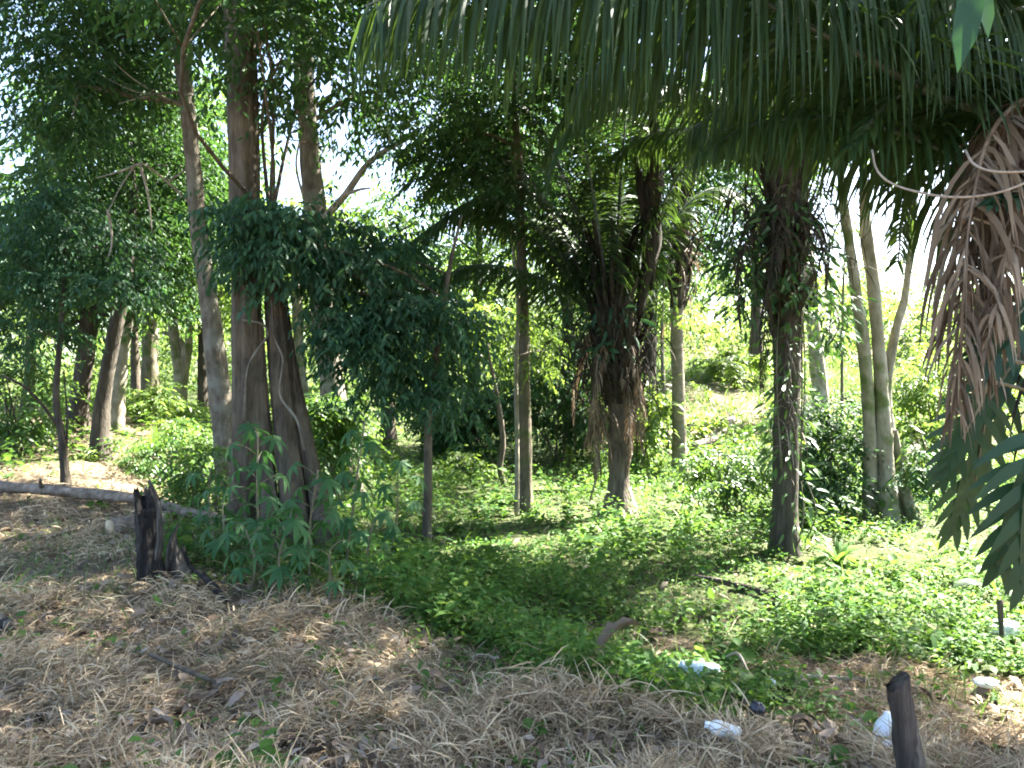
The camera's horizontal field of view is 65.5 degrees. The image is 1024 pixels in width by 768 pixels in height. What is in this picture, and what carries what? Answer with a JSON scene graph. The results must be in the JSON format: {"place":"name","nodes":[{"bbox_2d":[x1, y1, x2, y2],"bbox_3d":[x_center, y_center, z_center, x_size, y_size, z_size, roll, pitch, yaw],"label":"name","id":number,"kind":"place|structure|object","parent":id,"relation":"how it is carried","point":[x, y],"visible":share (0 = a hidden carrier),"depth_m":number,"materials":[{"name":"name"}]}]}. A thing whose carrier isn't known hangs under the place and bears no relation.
{"place":"outdoors","nodes":[
{"label":"outdoors","id":0,"kind":"place"},
{"bbox_2d":[149,424,172,451],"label":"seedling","id":1,"kind":"object","parent":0,"point":[155,429],"visible":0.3,"depth_m":14.13,"materials":[{"name":"plant"}]},
{"bbox_2d":[0,0,1022,364],"label":"sky","id":2,"kind":"structure","parent":0,"point":[290,182],"materials":[{"name":"white"}]},
{"bbox_2d":[0,329,1023,767],"bbox_3d":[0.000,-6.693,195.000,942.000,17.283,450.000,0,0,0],"label":"ground","id":3,"kind":"structure","parent":0,"point":[108,479],"depth_m":8.36,"materials":[{"name":"soil"}]},
{"bbox_2d":[0,614,16,631],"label":"rock","id":4,"kind":"object","parent":3,"relation":"on","point":[5,620],"visible":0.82,"depth_m":5.27,"materials":[{"name":"stone"}]},
{"bbox_2d":[0,568,44,598],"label":"weed plant","id":5,"kind":"object","parent":3,"relation":"on","point":[22,575],"visible":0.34,"depth_m":6.19,"materials":[{"name":"plant"}]},
{"bbox_2d":[0,343,91,456],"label":"shrub","id":6,"kind":"object","parent":3,"relation":"on","point":[20,430],"visible":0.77,"depth_m":13.48,"materials":[{"name":"green plant"}]},
{"bbox_2d":[0,163,131,417],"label":"tree","id":7,"kind":"object","parent":3,"relation":"on","point":[28,386],"visible":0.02,"depth_m":18.49,"materials":[{"name":"green plant"}]},
{"bbox_2d":[0,179,182,485],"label":"sapling","id":8,"kind":"object","parent":3,"relation":"on","point":[56,258],"visible":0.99,"depth_m":11.51,"materials":[{"name":"green plant"}]},
{"bbox_2d":[14,165,194,398],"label":"tree","id":9,"kind":"object","parent":3,"relation":"on","point":[135,367],"visible":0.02,"depth_m":22.34,"materials":[{"name":"green plant"}]},
{"bbox_2d":[0,120,216,428],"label":"tree","id":10,"kind":"object","parent":3,"relation":"on","point":[82,377],"visible":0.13,"depth_m":15.71,"materials":[{"name":"green plant"}]},
{"bbox_2d":[0,478,224,524],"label":"fallen log","id":11,"kind":"object","parent":3,"relation":"on","point":[39,487],"visible":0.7,"depth_m":10.12,"materials":[{"name":"wood"}]},
{"bbox_2d":[0,47,266,432],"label":"tree","id":12,"kind":"object","parent":3,"relation":"on","point":[118,410],"visible":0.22,"depth_m":15.50,"materials":[{"name":"green plant"}]},
{"bbox_2d":[105,511,171,534],"bbox_3d":[-4.049,1.517,8.665,0.666,0.208,0.185,0,0,-44],"label":"cut log","id":13,"kind":"object","parent":3,"relation":"on","point":[128,521],"visible":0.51,"depth_m":8.47,"materials":[{"name":"grey wood"}]},
{"bbox_2d":[0,0,278,512],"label":"tree","id":14,"kind":"object","parent":3,"relation":"on","point":[63,38],"visible":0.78,"depth_m":11.18,"materials":[{"name":"grey plant"}]},
{"bbox_2d":[0,44,282,460],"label":"tree","id":15,"kind":"object","parent":3,"relation":"on","point":[101,423],"visible":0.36,"depth_m":13.63,"materials":[{"name":"green plant"}]},
{"bbox_2d":[84,418,214,495],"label":"shrub","id":16,"kind":"object","parent":3,"relation":"on","point":[150,450],"visible":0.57,"depth_m":13.16,"materials":[{"name":"green plant"}]},
{"bbox_2d":[133,480,166,585],"bbox_3d":[-2.979,1.259,6.590,0.304,0.956,0.286,0,0,0],"label":"charred stump","id":17,"kind":"object","parent":3,"relation":"on","point":[149,532],"visible":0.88,"depth_m":6.51,"materials":[{"name":"wood"}]},
{"bbox_2d":[1,36,299,399],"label":"tree","id":18,"kind":"object","parent":3,"relation":"on","point":[149,366],"visible":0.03,"depth_m":23.95,"materials":[{"name":"green plant"}]},
{"bbox_2d":[125,378,210,426],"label":"shrub","id":19,"kind":"object","parent":3,"relation":"on","point":[144,398],"visible":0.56,"depth_m":16.83,"materials":[{"name":"green plant"}]},
{"bbox_2d":[164,522,191,579],"bbox_3d":[-2.779,1.448,6.675,0.294,0.592,0.284,0,0,0],"label":"charred stump","id":20,"kind":"object","parent":3,"relation":"on","point":[174,560],"visible":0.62,"depth_m":6.60,"materials":[{"name":"wood"}]},
{"bbox_2d":[140,425,229,521],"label":"shrub","id":21,"kind":"object","parent":3,"relation":"on","point":[176,486],"visible":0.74,"depth_m":10.25,"materials":[{"name":"green plant"}]},
{"bbox_2d":[140,182,265,410],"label":"tree","id":22,"kind":"object","parent":3,"relation":"on","point":[181,352],"visible":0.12,"depth_m":21.38,"materials":[{"name":"green plant"}]},
{"bbox_2d":[180,544,227,603],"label":"burnt branch","id":23,"kind":"object","parent":3,"relation":"on","point":[205,578],"visible":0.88,"depth_m":6.36,"materials":[{"name":"wood"}]},
{"bbox_2d":[185,455,240,554],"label":"cassava plant","id":24,"kind":"object","parent":3,"relation":"on","point":[195,497],"visible":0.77,"depth_m":7.62,"materials":[{"name":"plant"}]},
{"bbox_2d":[162,178,263,411],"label":"tree","id":25,"kind":"object","parent":3,"relation":"on","point":[202,394],"visible":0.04,"depth_m":21.53,"materials":[{"name":"green plant"}]},
{"bbox_2d":[144,162,287,335],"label":"tree","id":26,"kind":"object","parent":3,"relation":"on","point":[220,291],"visible":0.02,"depth_m":20.50,"materials":[{"name":"green plant"}]},
{"bbox_2d":[196,488,252,566],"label":"cassava plant","id":27,"kind":"object","parent":3,"relation":"on","point":[213,545],"visible":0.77,"depth_m":6.95,"materials":[{"name":"plant"}]},
{"bbox_2d":[217,518,289,594],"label":"cassava plant","id":28,"kind":"object","parent":3,"relation":"on","point":[238,570],"visible":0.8,"depth_m":6.23,"materials":[{"name":"plant"}]},
{"bbox_2d":[222,421,289,572],"bbox_3d":[-2.230,1.014,6.956,0.553,1.382,0.600,0,0,0],"label":"cassava plant","id":29,"kind":"object","parent":3,"relation":"on","point":[250,432],"visible":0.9,"depth_m":6.89,"materials":[{"name":"plant"}]},
{"bbox_2d":[247,507,314,595],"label":"cassava plant","id":30,"kind":"object","parent":3,"relation":"on","point":[278,571],"visible":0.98,"depth_m":6.07,"materials":[{"name":"plant"}]},
{"bbox_2d":[176,189,400,432],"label":"tree","id":31,"kind":"object","parent":3,"relation":"on","point":[297,337],"visible":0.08,"depth_m":19.27,"materials":[{"name":"green plant"}]},
{"bbox_2d":[84,0,507,553],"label":"tree","id":32,"kind":"object","parent":3,"relation":"on","point":[238,24],"visible":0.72,"depth_m":8.49,"materials":[{"name":"brown plant"}]},
{"bbox_2d":[276,461,343,582],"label":"cassava plant","id":33,"kind":"object","parent":3,"relation":"on","point":[329,483],"visible":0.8,"depth_m":6.53,"materials":[{"name":"plant"}]},
{"bbox_2d":[124,0,524,502],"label":"tree","id":34,"kind":"object","parent":3,"relation":"on","point":[312,185],"visible":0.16,"depth_m":12.38,"materials":[{"name":"green plant"}]},
{"bbox_2d":[291,538,367,608],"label":"cassava plant","id":35,"kind":"object","parent":3,"relation":"on","point":[331,584],"visible":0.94,"depth_m":6.00,"materials":[{"name":"plant"}]},
{"bbox_2d":[275,391,390,500],"bbox_3d":[-2.684,0.980,11.873,1.842,1.828,1.685,0,0,-16],"label":"shrub","id":36,"kind":"object","parent":3,"relation":"on","point":[325,444],"visible":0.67,"depth_m":11.66,"materials":[{"name":"green plant"}]},
{"bbox_2d":[160,185,525,541],"bbox_3d":[-1.683,-0.103,8.746,3.672,4.020,2.875,0,0,0],"label":"young tree","id":37,"kind":"object","parent":3,"relation":"on","point":[368,336],"visible":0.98,"depth_m":8.36,"materials":[{"name":"green leaf"},{"name":"brown bark"}]},
{"bbox_2d":[330,410,389,572],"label":"cassava plant","id":38,"kind":"object","parent":3,"relation":"on","point":[367,445],"visible":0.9,"depth_m":7.32,"materials":[{"name":"plant"}]},
{"bbox_2d":[352,588,375,609],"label":"weed plant","id":39,"kind":"object","parent":3,"relation":"on","point":[369,597],"visible":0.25,"depth_m":5.98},
{"bbox_2d":[333,509,402,590],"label":"cassava plant","id":40,"kind":"object","parent":3,"relation":"on","point":[390,523],"visible":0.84,"depth_m":6.61,"materials":[{"name":"plant"}]},
{"bbox_2d":[268,172,515,445],"bbox_3d":[-3.320,-1.681,20.678,6.394,7.106,6.877,0,0,-44],"label":"tree","id":41,"kind":"object","parent":3,"relation":"on","point":[391,433],"visible":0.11,"depth_m":20.01,"materials":[{"name":"green plant"}]},
{"bbox_2d":[372,460,427,562],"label":"cassava plant","id":42,"kind":"object","parent":3,"relation":"on","point":[399,465],"visible":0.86,"depth_m":7.49,"materials":[{"name":"plant"}]},
{"bbox_2d":[393,395,465,458],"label":"shrub","id":43,"kind":"object","parent":3,"relation":"on","point":[413,427],"visible":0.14,"depth_m":17.80,"materials":[{"name":"green plant"}]},
{"bbox_2d":[409,292,476,393],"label":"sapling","id":44,"kind":"object","parent":3,"relation":"on","point":[440,354],"visible":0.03,"depth_m":19.60,"materials":[{"name":"green plant"}]},
{"bbox_2d":[333,72,589,444],"bbox_3d":[-0.909,-3.274,21.456,7.703,10.070,6.232,0,0,0],"label":"tree","id":45,"kind":"object","parent":3,"relation":"on","point":[464,260],"visible":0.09,"depth_m":20.88,"materials":[{"name":"green plant"}]},
{"bbox_2d":[413,386,540,462],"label":"shrub","id":46,"kind":"object","parent":3,"relation":"on","point":[491,430],"visible":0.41,"depth_m":16.69,"materials":[{"name":"green plant"}]},
{"bbox_2d":[418,288,575,486],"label":"sapling","id":47,"kind":"object","parent":3,"relation":"on","point":[552,346],"visible":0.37,"depth_m":13.72,"materials":[{"name":"green plant"}]},
{"bbox_2d":[301,0,695,512],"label":"tree","id":48,"kind":"object","parent":3,"relation":"on","point":[475,120],"visible":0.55,"depth_m":10.74,"materials":[{"name":"green plant"}]},
{"bbox_2d":[468,624,529,651],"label":"weed plant","id":49,"kind":"object","parent":3,"relation":"on","point":[493,637],"visible":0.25,"depth_m":5.02,"materials":[{"name":"plant"}]},
{"bbox_2d":[0,369,1023,767],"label":"dry grass","id":50,"kind":"structure","parent":3,"relation":"on","point":[102,693],"depth_m":3.86,"materials":[{"name":"plant"}]},
{"bbox_2d":[147,713,173,725],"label":"dead leaf","id":51,"kind":"object","parent":50,"relation":"on","point":[159,719],"visible":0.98,"depth_m":3.55,"materials":[{"name":"plant"}]},
{"bbox_2d":[148,652,216,683],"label":"fallen branch","id":52,"kind":"object","parent":50,"relation":"on","point":[177,666],"visible":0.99,"depth_m":4.29,"materials":[{"name":"wood"}]},
{"bbox_2d":[319,686,333,709],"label":"dead leaf","id":53,"kind":"object","parent":50,"relation":"on","point":[321,691],"visible":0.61,"depth_m":3.70,"materials":[{"name":"plant"}]},
{"bbox_2d":[704,720,741,740],"bbox_3d":[0.879,1.446,3.322,0.152,0.083,0.063,0,0,13],"label":"plastic bottle","id":54,"kind":"object","parent":50,"relation":"on","point":[718,726],"visible":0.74,"depth_m":3.30,"materials":[{"name":"plastic"}]},
{"bbox_2d":[748,700,765,718],"bbox_3d":[1.097,1.458,3.564,0.072,0.084,0.070,0,0,0],"label":"plastic lump","id":55,"kind":"object","parent":50,"relation":"on","point":[753,707],"visible":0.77,"depth_m":3.54,"materials":[{"name":"plastic"}]},
{"bbox_2d":[873,711,891,743],"bbox_3d":[1.711,1.579,3.635,0.115,0.158,0.117,0,0,37],"label":"plastic jug","id":56,"kind":"object","parent":50,"relation":"on","point":[881,723],"visible":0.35,"depth_m":3.62,"materials":[{"name":"plastic"}]},
{"bbox_2d":[0,344,1023,767],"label":"ground cover","id":57,"kind":"object","parent":3,"relation":"on","point":[524,626],"visible":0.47,"depth_m":6.38,"materials":[{"name":"plant"}]},
{"bbox_2d":[584,617,638,666],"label":"dead leaf","id":58,"kind":"object","parent":57,"relation":"on","point":[619,624],"visible":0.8,"depth_m":4.24,"materials":[{"name":"plant"}]},
{"bbox_2d":[987,619,1021,636],"bbox_3d":[3.598,1.788,5.830,0.243,0.145,0.173,0,0,0],"label":"plastic bag","id":59,"kind":"object","parent":57,"relation":"on","point":[1011,628],"visible":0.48,"depth_m":5.78,"materials":[{"name":"plastic"}]},
{"bbox_2d":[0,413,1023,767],"bbox_3d":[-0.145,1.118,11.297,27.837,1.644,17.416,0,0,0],"label":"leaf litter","id":60,"kind":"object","parent":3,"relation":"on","point":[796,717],"visible":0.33,"depth_m":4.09,"materials":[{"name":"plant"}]},
{"bbox_2d":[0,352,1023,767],"bbox_3d":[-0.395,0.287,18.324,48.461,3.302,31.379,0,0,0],"label":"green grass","id":61,"kind":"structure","parent":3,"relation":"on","point":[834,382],"depth_m":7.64,"materials":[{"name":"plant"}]},
{"bbox_2d":[0,181,1023,409],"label":"woodland","id":62,"kind":"object","parent":3,"relation":"on","point":[716,336],"visible":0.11,"depth_m":31.96,"materials":[{"name":"green plant"}]},
{"bbox_2d":[0,350,1023,485],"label":"hillside scrub","id":63,"kind":"object","parent":3,"relation":"on","point":[461,458],"visible":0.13,"depth_m":15.56,"materials":[{"name":"plant"}]},
{"bbox_2d":[453,230,577,515],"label":"sapling","id":64,"kind":"object","parent":3,"relation":"on","point":[514,379],"visible":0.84,"depth_m":10.64,"materials":[{"name":"green plant"}]},
{"bbox_2d":[467,331,658,467],"bbox_3d":[1.052,0.369,16.478,4.145,2.830,3.526,0,0,0],"label":"shrub","id":65,"kind":"object","parent":3,"relation":"on","point":[578,429],"visible":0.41,"depth_m":16.21,"materials":[{"name":"green plant"}]},
{"bbox_2d":[386,56,756,521],"bbox_3d":[0.915,-1.292,11.474,5.668,6.311,3.943,0,0,-10],"label":"palm tree","id":66,"kind":"object","parent":3,"relation":"on","point":[615,252],"visible":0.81,"depth_m":10.33,"materials":[{"name":"green plant"}]},
{"bbox_2d":[576,299,657,376],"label":"climbing plant","id":67,"kind":"object","parent":66,"relation":"attached to","point":[610,316],"visible":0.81,"depth_m":10.13,"materials":[{"name":"green plant"}]},
{"bbox_2d":[464,47,706,440],"bbox_3d":[1.334,-3.509,20.093,6.589,10.069,5.758,0,0,37],"label":"tree","id":68,"kind":"object","parent":3,"relation":"on","point":[568,320],"visible":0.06,"depth_m":19.50,"materials":[{"name":"green plant"}]},
{"bbox_2d":[577,373,708,470],"bbox_3d":[2.467,0.759,14.870,2.523,1.938,1.944,0,0,0],"label":"shrub","id":69,"kind":"object","parent":3,"relation":"on","point":[656,424],"visible":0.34,"depth_m":14.69,"materials":[{"name":"green plant"}]},
{"bbox_2d":[566,103,721,477],"bbox_3d":[3.255,-1.725,14.649,4.654,7.050,4.629,0,0,41],"label":"palm tree","id":70,"kind":"object","parent":3,"relation":"on","point":[678,397],"visible":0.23,"depth_m":14.60,"materials":[{"name":"green plant"}]},
{"bbox_2d":[657,173,687,329],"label":"climbing plant","id":71,"kind":"object","parent":70,"relation":"hanging from","point":[675,302],"visible":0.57,"depth_m":14.42,"materials":[{"name":"green plant"}]},
{"bbox_2d":[544,32,763,407],"bbox_3d":[3.756,-3.839,19.372,6.448,8.952,5.120,0,0,0],"label":"tree","id":72,"kind":"object","parent":3,"relation":"on","point":[720,176],"visible":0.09,"depth_m":18.92,"materials":[{"name":"green plant"}]},
{"bbox_2d":[631,647,693,700],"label":"weed plant","id":73,"kind":"object","parent":3,"relation":"on","point":[651,654],"visible":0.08,"depth_m":4.01,"materials":[{"name":"plant"}]},
{"bbox_2d":[633,282,694,429],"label":"sapling","id":74,"kind":"object","parent":3,"relation":"on","point":[662,316],"visible":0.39,"depth_m":17.34,"materials":[{"name":"green plant"}]},
{"bbox_2d":[634,421,694,449],"bbox_3d":[3.234,1.091,16.768,1.541,0.656,0.341,0,0,-30],"label":"fallen log","id":75,"kind":"object","parent":3,"relation":"on","point":[692,425],"visible":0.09,"depth_m":16.98,"materials":[{"name":"wood"}]},
{"bbox_2d":[677,660,686,670],"bbox_3d":[1.048,1.731,4.856,0.065,0.093,0.059,0,0,-37],"label":"plastic scrap","id":76,"kind":"object","parent":3,"relation":"on","point":[682,664],"visible":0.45,"depth_m":4.84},
{"bbox_2d":[345,0,1023,496],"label":"palm tree","id":77,"kind":"object","parent":3,"relation":"on","point":[897,88],"visible":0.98,"depth_m":3.36,"materials":[{"name":"green plant"}]},
{"bbox_2d":[871,149,1023,197],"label":"liana","id":78,"kind":"object","parent":77,"relation":"hanging from","point":[930,194],"visible":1,"depth_m":3.12,"materials":[{"name":"brown wood"}]},
{"bbox_2d":[923,187,1023,611],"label":"frond","id":79,"kind":"object","parent":77,"relation":"attached to","point":[970,488],"visible":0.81,"depth_m":3.69,"materials":[{"name":"green plant"}]},
{"bbox_2d":[952,0,994,72],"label":"leaf","id":80,"kind":"object","parent":77,"relation":"hanging from","point":[970,16],"visible":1,"depth_m":2.09,"materials":[{"name":"plant"}]},
{"bbox_2d":[964,149,1023,172],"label":"liana","id":81,"kind":"object","parent":77,"relation":"hanging from","point":[978,166],"visible":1,"depth_m":3.02,"materials":[{"name":"brown wood"}]},
{"bbox_2d":[672,507,714,538],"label":"weed plant","id":82,"kind":"object","parent":3,"relation":"on","point":[695,524],"visible":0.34,"depth_m":9.18,"materials":[{"name":"plant"}]},
{"bbox_2d":[685,661,719,677],"bbox_3d":[1.150,1.742,4.835,0.221,0.118,0.160,0,0,23],"label":"plastic bag","id":83,"kind":"object","parent":3,"relation":"on","point":[695,665],"visible":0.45,"depth_m":4.80,"materials":[{"name":"plastic"}]},
{"bbox_2d":[690,416,734,451],"bbox_3d":[4.316,1.040,16.713,0.345,0.659,2.020,0,0,38],"label":"fallen log","id":84,"kind":"object","parent":3,"relation":"on","point":[714,439],"visible":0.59,"depth_m":16.23,"materials":[{"name":"wood"}]},
{"bbox_2d":[686,339,773,388],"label":"shrub","id":85,"kind":"object","parent":3,"relation":"on","point":[735,364],"visible":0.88,"depth_m":20.92,"materials":[{"name":"green plant"}]},
{"bbox_2d":[660,430,809,518],"bbox_3d":[3.078,1.322,10.856,2.062,1.417,1.772,0,0,0],"label":"shrub","id":86,"kind":"object","parent":3,"relation":"on","point":[743,481],"visible":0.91,"depth_m":10.75,"materials":[{"name":"green plant"}]},
{"bbox_2d":[724,652,749,673],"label":"fallen branch","id":87,"kind":"object","parent":3,"relation":"on","point":[739,656],"visible":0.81,"depth_m":5.04,"materials":[{"name":"grey wood"}]},
{"bbox_2d":[541,0,946,556],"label":"palm tree","id":88,"kind":"object","parent":3,"relation":"on","point":[782,518],"visible":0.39,"depth_m":8.42,"materials":[{"name":"green plant"}]},
{"bbox_2d":[700,230,786,343],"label":"climbing plant","id":89,"kind":"object","parent":88,"relation":"attached to","point":[725,274],"visible":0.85,"depth_m":8.20,"materials":[{"name":"green plant"}]},
{"bbox_2d":[705,193,868,323],"bbox_3d":[2.879,-1.296,8.231,1.790,1.387,0.697,0,0,0],"label":"climbing plant","id":90,"kind":"object","parent":88,"relation":"attached to","point":[831,294],"visible":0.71,"depth_m":8.24,"materials":[{"name":"green plant"}]},
{"bbox_2d":[741,262,850,483],"bbox_3d":[3.019,-0.113,8.360,1.231,2.378,0.627,0,0,0],"label":"climbing plant","id":91,"kind":"object","parent":88,"relation":"attached to","point":[788,328],"visible":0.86,"depth_m":8.39,"materials":[{"name":"green plant"}]},
{"bbox_2d":[766,477,827,552],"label":"climbing plant","id":92,"kind":"object","parent":88,"relation":"attached to","point":[810,515],"visible":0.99,"depth_m":8.40,"materials":[{"name":"green plant"}]},
{"bbox_2d":[803,294,878,360],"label":"climbing plant","id":93,"kind":"object","parent":88,"relation":"attached to","point":[846,311],"visible":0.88,"depth_m":8.69,"materials":[{"name":"green plant"}]},
{"bbox_2d":[689,573,798,606],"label":"fallen branch","id":94,"kind":"object","parent":3,"relation":"on","point":[726,582],"visible":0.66,"depth_m":7.24,"materials":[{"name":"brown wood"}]},
{"bbox_2d":[684,54,867,369],"bbox_3d":[8.191,-5.375,24.623,8.537,10.120,6.709,0,0,0],"label":"tree","id":95,"kind":"object","parent":3,"relation":"on","point":[754,339],"visible":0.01,"depth_m":24.60,"materials":[{"name":"green plant"}]},
{"bbox_2d":[577,1,989,526],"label":"tree","id":96,"kind":"object","parent":3,"relation":"on","point":[882,433],"visible":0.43,"depth_m":10.27,"materials":[{"name":"grey plant"}]},
{"bbox_2d":[895,420,941,495],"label":"climbing plant","id":97,"kind":"object","parent":96,"relation":"attached to","point":[913,463],"visible":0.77,"depth_m":10.16,"materials":[{"name":"green plant"}]},
{"bbox_2d":[735,163,865,418],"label":"tree","id":98,"kind":"object","parent":3,"relation":"on","point":[819,382],"visible":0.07,"depth_m":18.40,"materials":[{"name":"green plant"}]},
{"bbox_2d":[771,673,869,680],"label":"fallen branch","id":99,"kind":"object","parent":3,"relation":"on","point":[835,677],"visible":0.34,"depth_m":4.95,"materials":[{"name":"brown wood"}]},
{"bbox_2d":[812,533,862,564],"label":"weed plant","id":100,"kind":"object","parent":3,"relation":"on","point":[839,552],"visible":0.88,"depth_m":8.13,"materials":[{"name":"plant"}]},
{"bbox_2d":[738,385,953,522],"bbox_3d":[4.483,1.006,10.584,2.647,2.037,2.419,0,0,0],"label":"shrub","id":101,"kind":"object","parent":3,"relation":"on","point":[821,462],"visible":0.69,"depth_m":10.29,"materials":[{"name":"green plant"}]},
{"bbox_2d":[814,221,899,420],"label":"sapling","id":102,"kind":"object","parent":3,"relation":"on","point":[822,279],"visible":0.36,"depth_m":18.15,"materials":[{"name":"green plant"}]},
{"bbox_2d":[885,671,925,767],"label":"wooden post","id":103,"kind":"object","parent":3,"relation":"on","point":[906,742],"visible":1,"depth_m":3.02,"materials":[{"name":"wood"}]},
{"bbox_2d":[859,342,1023,463],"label":"shrub","id":104,"kind":"object","parent":3,"relation":"on","point":[916,387],"visible":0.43,"depth_m":13.88,"materials":[{"name":"green plant"}]},
{"bbox_2d":[951,563,1011,647],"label":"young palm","id":105,"kind":"object","parent":3,"relation":"on","point":[999,601],"visible":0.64,"depth_m":5.54,"materials":[{"name":"plant"}]},
{"bbox_2d":[970,677,999,688],"bbox_3d":[2.781,1.756,4.676,0.144,0.056,0.122,0,0,0],"label":"plastic bag","id":106,"kind":"object","parent":3,"relation":"on","point":[981,680],"visible":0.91,"depth_m":4.65,"materials":[{"name":"plastic"}]}
]}

